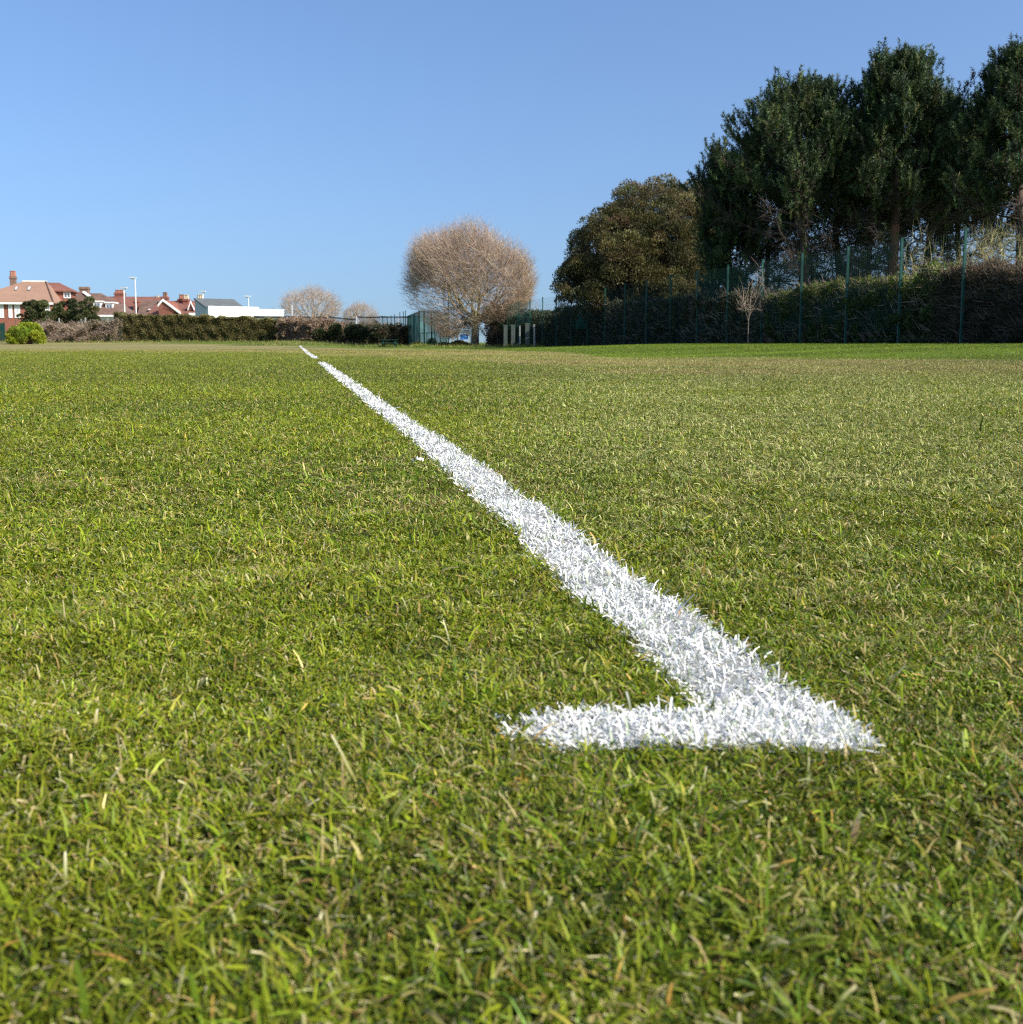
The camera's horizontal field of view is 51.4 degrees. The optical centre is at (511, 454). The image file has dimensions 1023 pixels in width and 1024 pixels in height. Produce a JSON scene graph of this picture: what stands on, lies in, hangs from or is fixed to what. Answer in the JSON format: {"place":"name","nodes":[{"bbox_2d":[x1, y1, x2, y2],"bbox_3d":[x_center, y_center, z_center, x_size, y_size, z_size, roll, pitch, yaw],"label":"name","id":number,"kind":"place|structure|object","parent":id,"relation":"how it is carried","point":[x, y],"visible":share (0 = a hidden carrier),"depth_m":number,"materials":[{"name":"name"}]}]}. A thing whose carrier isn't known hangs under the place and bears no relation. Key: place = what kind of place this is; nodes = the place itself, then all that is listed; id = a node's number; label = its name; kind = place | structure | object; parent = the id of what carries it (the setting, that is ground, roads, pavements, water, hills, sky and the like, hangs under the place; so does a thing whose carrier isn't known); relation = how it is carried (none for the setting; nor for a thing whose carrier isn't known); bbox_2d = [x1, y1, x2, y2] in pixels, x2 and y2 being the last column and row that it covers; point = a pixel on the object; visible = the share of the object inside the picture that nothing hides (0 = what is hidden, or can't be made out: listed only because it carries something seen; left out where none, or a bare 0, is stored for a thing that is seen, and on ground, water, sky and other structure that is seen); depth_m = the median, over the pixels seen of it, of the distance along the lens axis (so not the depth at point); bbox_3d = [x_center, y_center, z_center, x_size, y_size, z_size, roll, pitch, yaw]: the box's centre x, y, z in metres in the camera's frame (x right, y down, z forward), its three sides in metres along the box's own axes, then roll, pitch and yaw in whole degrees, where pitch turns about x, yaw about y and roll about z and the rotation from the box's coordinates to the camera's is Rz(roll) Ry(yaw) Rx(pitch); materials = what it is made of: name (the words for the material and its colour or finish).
{"place":"outdoors","nodes":[
{"label":"outdoors","id":0,"kind":"place"},
{"bbox_2d":[0,338,544,346],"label":"rough grass","id":1,"kind":"structure","parent":0,"point":[292,342],"depth_m":68.28,"materials":[{"name":"green plant"}]},
{"bbox_2d":[427,338,436,345],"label":"shrub","id":2,"kind":"object","parent":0,"point":[429,341],"visible":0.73,"depth_m":83.30,"materials":[{"name":"green plant"}]},
{"bbox_2d":[0,342,1022,1023],"bbox_3d":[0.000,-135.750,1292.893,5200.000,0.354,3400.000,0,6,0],"label":"ground","id":3,"kind":"structure","parent":0,"point":[228,346],"depth_m":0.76,"materials":[{"name":"green plant"}]},
{"bbox_2d":[0,322,5,340],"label":"screen fence","id":4,"kind":"object","parent":3,"relation":"on","point":[2,330],"visible":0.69,"depth_m":81.40,"materials":[{"name":"green metal"}]},
{"bbox_2d":[4,321,46,343],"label":"bush","id":5,"kind":"object","parent":3,"relation":"on","point":[27,332],"visible":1,"depth_m":68.98,"materials":[{"name":"green plant"}]},
{"bbox_2d":[16,299,57,322],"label":"evergreen tree","id":6,"kind":"object","parent":3,"relation":"on","point":[34,310],"visible":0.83,"depth_m":90.75,"materials":[{"name":"green plant"}]},
{"bbox_2d":[0,271,79,341],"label":"house","id":7,"kind":"structure","parent":3,"relation":"on","point":[14,295],"depth_m":107.82,"materials":[{"name":"brick"}]},
{"bbox_2d":[0,304,3,317],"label":"window","id":8,"kind":"structure","parent":7,"relation":"in","point":[1,305],"depth_m":106.04,"materials":[{"name":"white paint"}]},
{"bbox_2d":[8,304,12,317],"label":"window","id":9,"kind":"structure","parent":7,"relation":"in","point":[9,305],"depth_m":106.20,"materials":[{"name":"white paint"}]},
{"bbox_2d":[14,304,19,317],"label":"window","id":10,"kind":"structure","parent":7,"relation":"in","point":[16,306],"depth_m":106.35,"materials":[{"name":"white paint"}]},
{"bbox_2d":[63,292,70,297],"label":"window","id":11,"kind":"structure","parent":7,"relation":"in","point":[66,294],"depth_m":112.32,"materials":[{"name":"white glass"}]},
{"bbox_2d":[50,297,79,324],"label":"evergreen tree","id":12,"kind":"object","parent":3,"relation":"on","point":[69,313],"visible":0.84,"depth_m":91.74,"materials":[{"name":"green plant"}]},
{"bbox_2d":[32,319,98,325],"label":"bramble hedge","id":13,"kind":"object","parent":3,"relation":"on","point":[43,322],"visible":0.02,"depth_m":86.96,"materials":[{"name":"brown plant"}]},
{"bbox_2d":[41,317,94,341],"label":"bramble hedge","id":14,"kind":"object","parent":3,"relation":"on","point":[59,331],"visible":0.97,"depth_m":75.82,"materials":[{"name":"brown plant"}]},
{"bbox_2d":[73,296,99,323],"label":"evergreen tree","id":15,"kind":"object","parent":3,"relation":"on","point":[87,312],"visible":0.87,"depth_m":90.95,"materials":[{"name":"green plant"}]},
{"bbox_2d":[83,317,125,341],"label":"bramble hedge","id":16,"kind":"object","parent":3,"relation":"on","point":[109,330],"visible":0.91,"depth_m":76.84,"materials":[{"name":"brown plant"}]},
{"bbox_2d":[76,287,138,320],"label":"house","id":17,"kind":"structure","parent":3,"relation":"on","point":[107,306],"depth_m":115.98,"materials":[{"name":"brown tile"}]},
{"bbox_2d":[120,287,126,311],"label":"street lamp","id":18,"kind":"object","parent":3,"relation":"on","point":[123,288],"visible":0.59,"depth_m":99.96,"materials":[{"name":"white metal"}]},
{"bbox_2d":[129,277,136,313],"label":"street lamp","id":19,"kind":"object","parent":3,"relation":"on","point":[135,293],"visible":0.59,"depth_m":99.93,"materials":[{"name":"white metal"}]},
{"bbox_2d":[109,290,160,314],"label":"house","id":20,"kind":"structure","parent":3,"relation":"on","point":[145,305],"depth_m":127.48,"materials":[{"name":"brick"}]},
{"bbox_2d":[147,292,202,315],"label":"house","id":21,"kind":"structure","parent":3,"relation":"on","point":[183,304],"depth_m":119.71,"materials":[{"name":"red brick"}]},
{"bbox_2d":[112,311,287,341],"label":"hedge","id":22,"kind":"object","parent":3,"relation":"on","point":[175,327],"visible":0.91,"depth_m":78.63,"materials":[{"name":"green plant"}]},
{"bbox_2d":[194,298,283,319],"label":"pavilion","id":23,"kind":"structure","parent":3,"relation":"on","point":[224,307],"depth_m":101.23,"materials":[{"name":"stone"}]},
{"bbox_2d":[274,313,329,341],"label":"bramble hedge","id":24,"kind":"object","parent":3,"relation":"on","point":[295,328],"visible":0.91,"depth_m":76.86,"materials":[{"name":"brown plant"}]},
{"bbox_2d":[305,352,317,357],"bbox_3d":[-4.848,-2.410,25.639,0.156,0.055,11.856,-1,6,-12],"label":"painted line","id":25,"kind":"object","parent":3,"relation":"on","point":[310,354],"visible":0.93,"depth_m":23.87,"materials":[{"name":"paint"}]},
{"bbox_2d":[277,283,345,321],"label":"bare tree","id":26,"kind":"object","parent":3,"relation":"on","point":[315,312],"visible":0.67,"depth_m":110.17,"materials":[{"name":"brown plant"}]},
{"bbox_2d":[311,328,328,341],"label":"shrub","id":27,"kind":"object","parent":3,"relation":"on","point":[319,334],"visible":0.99,"depth_m":74.24,"materials":[{"name":"green plant"}]},
{"bbox_2d":[254,316,406,324],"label":"net fence","id":28,"kind":"object","parent":3,"relation":"on","point":[380,319],"visible":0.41,"depth_m":89.23,"materials":[{"name":"metal"}]},
{"bbox_2d":[327,322,342,342],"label":"shrub","id":29,"kind":"object","parent":3,"relation":"on","point":[334,331],"visible":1,"depth_m":74.25,"materials":[{"name":"green plant"}]},
{"bbox_2d":[319,316,385,343],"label":"bramble hedge","id":30,"kind":"object","parent":3,"relation":"on","point":[343,338],"visible":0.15,"depth_m":82.87,"materials":[{"name":"brown plant"}]},
{"bbox_2d":[343,324,370,344],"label":"shrub","id":31,"kind":"object","parent":3,"relation":"on","point":[356,334],"visible":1,"depth_m":75.08,"materials":[{"name":"green plant"}]},
{"bbox_2d":[341,301,378,324],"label":"bare tree","id":32,"kind":"object","parent":3,"relation":"on","point":[358,310],"visible":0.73,"depth_m":116.82,"materials":[{"name":"brown plant"}]},
{"bbox_2d":[344,319,407,345],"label":"dark hedge","id":33,"kind":"object","parent":3,"relation":"on","point":[399,332],"visible":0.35,"depth_m":82.23,"materials":[{"name":"green plant"}]},
{"bbox_2d":[367,324,387,344],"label":"shrub","id":34,"kind":"object","parent":3,"relation":"on","point":[378,333],"visible":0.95,"depth_m":77.20,"materials":[{"name":"green plant"}]},
{"bbox_2d":[381,339,396,346],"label":"picnic bench","id":35,"kind":"object","parent":3,"relation":"on","point":[383,343],"visible":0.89,"depth_m":65.29,"materials":[{"name":"green metal"}]},
{"bbox_2d":[407,311,447,344],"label":"net cage","id":36,"kind":"object","parent":3,"relation":"on","point":[415,331],"visible":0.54,"depth_m":74.61,"materials":[{"name":"green metal"}]},
{"bbox_2d":[449,339,470,345],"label":"grass mound","id":37,"kind":"object","parent":3,"relation":"on","point":[459,342],"depth_m":70.41,"materials":[{"name":"green plant"}]},
{"bbox_2d":[460,334,468,341],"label":"notice sign","id":38,"kind":"object","parent":3,"relation":"on","point":[463,338],"visible":0.48,"depth_m":77.02,"materials":[{"name":"blue paint"}]},
{"bbox_2d":[395,212,540,344],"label":"bare tree","id":39,"kind":"object","parent":3,"relation":"on","point":[428,255],"visible":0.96,"depth_m":67.45,"materials":[{"name":"brown plant"}]},
{"bbox_2d":[481,304,525,345],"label":"ivy bank","id":40,"kind":"structure","parent":3,"relation":"on","point":[492,341],"depth_m":71.39,"materials":[{"name":"green plant"}]},
{"bbox_2d":[503,325,507,346],"bbox_3d":[-0.333,-6.598,59.637,0.252,1.295,0.060,0,6,0],"label":"upright board","id":41,"kind":"object","parent":3,"relation":"on","point":[505,334],"visible":0.82,"depth_m":59.60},
{"bbox_2d":[511,325,515,345],"bbox_3d":[0.092,-6.601,59.637,0.276,1.300,0.060,0,6,0],"label":"upright board","id":42,"kind":"object","parent":3,"relation":"on","point":[513,334],"visible":0.82,"depth_m":59.60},
{"bbox_2d":[519,326,520,344],"bbox_3d":[0.470,-6.578,59.639,0.084,1.251,0.084,0,6,0],"label":"thin post","id":43,"kind":"object","parent":3,"relation":"on","point":[520,335],"visible":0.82,"depth_m":59.60,"materials":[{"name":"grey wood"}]},
{"bbox_2d":[525,323,529,344],"bbox_3d":[0.884,-6.647,59.632,0.276,1.390,0.060,0,6,0],"label":"upright board","id":44,"kind":"object","parent":3,"relation":"on","point":[527,333],"visible":0.82,"depth_m":59.59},
{"bbox_2d":[533,324,534,345],"bbox_3d":[1.263,-6.561,59.138,0.108,1.312,0.108,0,6,0],"label":"thin post","id":45,"kind":"object","parent":3,"relation":"on","point":[534,334],"visible":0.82,"depth_m":59.08,"materials":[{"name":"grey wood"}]},
{"bbox_2d":[500,305,599,346],"bbox_3d":[2.203,-7.258,60.547,1.824,2.550,16.927,-2,6,-15],"label":"hedge","id":46,"kind":"object","parent":3,"relation":"on","point":[561,312],"visible":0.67,"depth_m":58.51,"materials":[{"name":"green plant"}]},
{"bbox_2d":[318,362,888,757],"bbox_3d":[-1.285,-0.579,8.226,0.306,0.048,15.340,-1,6,-11],"label":"painted line","id":47,"kind":"object","parent":3,"relation":"on","point":[756,704],"visible":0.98,"depth_m":0.98,"materials":[{"name":"paint"}]},
{"bbox_2d":[549,172,726,327],"bbox_3d":[6.554,-9.536,52.199,9.571,8.504,6.059,0,6,0],"label":"evergreen oak","id":48,"kind":"object","parent":3,"relation":"on","point":[627,245],"visible":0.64,"depth_m":50.37,"materials":[{"name":"green plant"}]},
{"bbox_2d":[589,292,693,345],"bbox_3d":[5.841,-5.945,47.375,1.787,2.428,11.186,-2,6,-15],"label":"hedge","id":49,"kind":"object","parent":3,"relation":"on","point":[659,334],"visible":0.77,"depth_m":46.39,"materials":[{"name":"green plant"}]},
{"bbox_2d":[689,142,780,298],"bbox_3d":[8.811,-8.232,41.958,3.885,8.064,3.702,3,7,23],"label":"pine tree","id":50,"kind":"object","parent":3,"relation":"on","point":[728,237],"visible":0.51,"depth_m":41.44,"materials":[{"name":"green plant"}]},
{"bbox_2d":[680,284,793,342],"bbox_3d":[8.152,-5.135,38.965,1.831,2.380,7.422,-2,6,-15],"label":"hedge","id":51,"kind":"object","parent":3,"relation":"on","point":[734,316],"visible":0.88,"depth_m":38.57,"materials":[{"name":"green plant"}]},
{"bbox_2d":[736,264,767,334],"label":"bare sapling","id":52,"kind":"object","parent":3,"relation":"on","point":[750,307],"visible":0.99,"depth_m":33.71,"materials":[{"name":"brown plant"}]},
{"bbox_2d":[497,223,1022,345],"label":"boundary fence","id":53,"kind":"object","parent":3,"relation":"on","point":[534,304],"visible":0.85,"depth_m":34.37,"materials":[{"name":"green metal"}]},
{"bbox_2d":[726,129,831,288],"bbox_3d":[10.885,-9.290,44.236,5.530,9.710,4.719,0,6,0],"label":"pine tree","id":54,"kind":"object","parent":3,"relation":"on","point":[777,282],"visible":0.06,"depth_m":43.60,"materials":[{"name":"green plant"}]},
{"bbox_2d":[677,63,911,292],"bbox_3d":[10.397,-9.095,39.410,7.772,10.276,7.350,0,6,0],"label":"pine tree","id":55,"kind":"object","parent":3,"relation":"on","point":[797,108],"visible":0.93,"depth_m":38.06,"materials":[{"name":"green plant"}]},
{"bbox_2d":[769,224,885,289],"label":"bare tree","id":56,"kind":"object","parent":3,"relation":"on","point":[819,262],"visible":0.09,"depth_m":44.81,"materials":[{"name":"brown plant"}]},
{"bbox_2d":[786,105,899,283],"bbox_3d":[13.114,-9.119,42.335,5.036,9.707,5.113,0,6,0],"label":"pine tree","id":57,"kind":"object","parent":3,"relation":"on","point":[818,209],"visible":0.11,"depth_m":42.10,"materials":[{"name":"green plant"}]},
{"bbox_2d":[760,258,968,342],"bbox_3d":[10.207,-4.370,31.499,1.763,2.300,9.179,-2,6,-15],"label":"hedge","id":58,"kind":"object","parent":3,"relation":"on","point":[864,293],"visible":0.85,"depth_m":30.50,"materials":[{"name":"green plant"}]},
{"bbox_2d":[816,197,914,279],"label":"pine tree","id":59,"kind":"object","parent":3,"relation":"on","point":[847,242],"visible":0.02,"depth_m":44.45,"materials":[{"name":"green plant"}]},
{"bbox_2d":[818,36,976,279],"bbox_3d":[13.723,-9.319,38.420,5.945,10.793,5.199,0,6,0],"label":"pine tree","id":60,"kind":"object","parent":3,"relation":"on","point":[905,89],"visible":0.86,"depth_m":37.22,"materials":[{"name":"green plant"}]},
{"bbox_2d":[896,221,947,277],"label":"bare tree","id":61,"kind":"object","parent":3,"relation":"on","point":[915,266],"visible":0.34,"depth_m":33.57,"materials":[{"name":"brown plant"}]},
{"bbox_2d":[867,80,1014,278],"bbox_3d":[16.444,-9.216,41.245,5.723,10.132,5.314,0,6,0],"label":"pine tree","id":62,"kind":"object","parent":3,"relation":"on","point":[955,226],"visible":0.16,"depth_m":40.35,"materials":[{"name":"green plant"}]},
{"bbox_2d":[911,124,1015,263],"bbox_3d":[18.101,-9.232,42.761,5.048,9.891,4.880,-4,7,-36],"label":"pine tree","id":63,"kind":"object","parent":3,"relation":"on","point":[996,225],"visible":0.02,"depth_m":42.28,"materials":[{"name":"green plant"}]},
{"bbox_2d":[925,255,1022,342],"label":"hedge","id":64,"kind":"object","parent":3,"relation":"on","point":[986,327],"visible":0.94,"depth_m":25.64,"materials":[{"name":"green plant"}]},
{"bbox_2d":[932,31,1022,264],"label":"pine tree","id":65,"kind":"object","parent":3,"relation":"on","point":[999,108],"visible":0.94,"depth_m":36.09,"materials":[{"name":"green plant"}]},
{"bbox_2d":[953,214,1022,267],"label":"bare tree","id":66,"kind":"object","parent":3,"relation":"on","point":[991,244],"visible":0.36,"depth_m":31.32,"materials":[{"name":"brown plant"}]},
{"bbox_2d":[0,0,1022,342],"label":"sky","id":67,"kind":"structure","parent":0,"point":[260,150],"materials":[{"name":"blue"}]}
]}

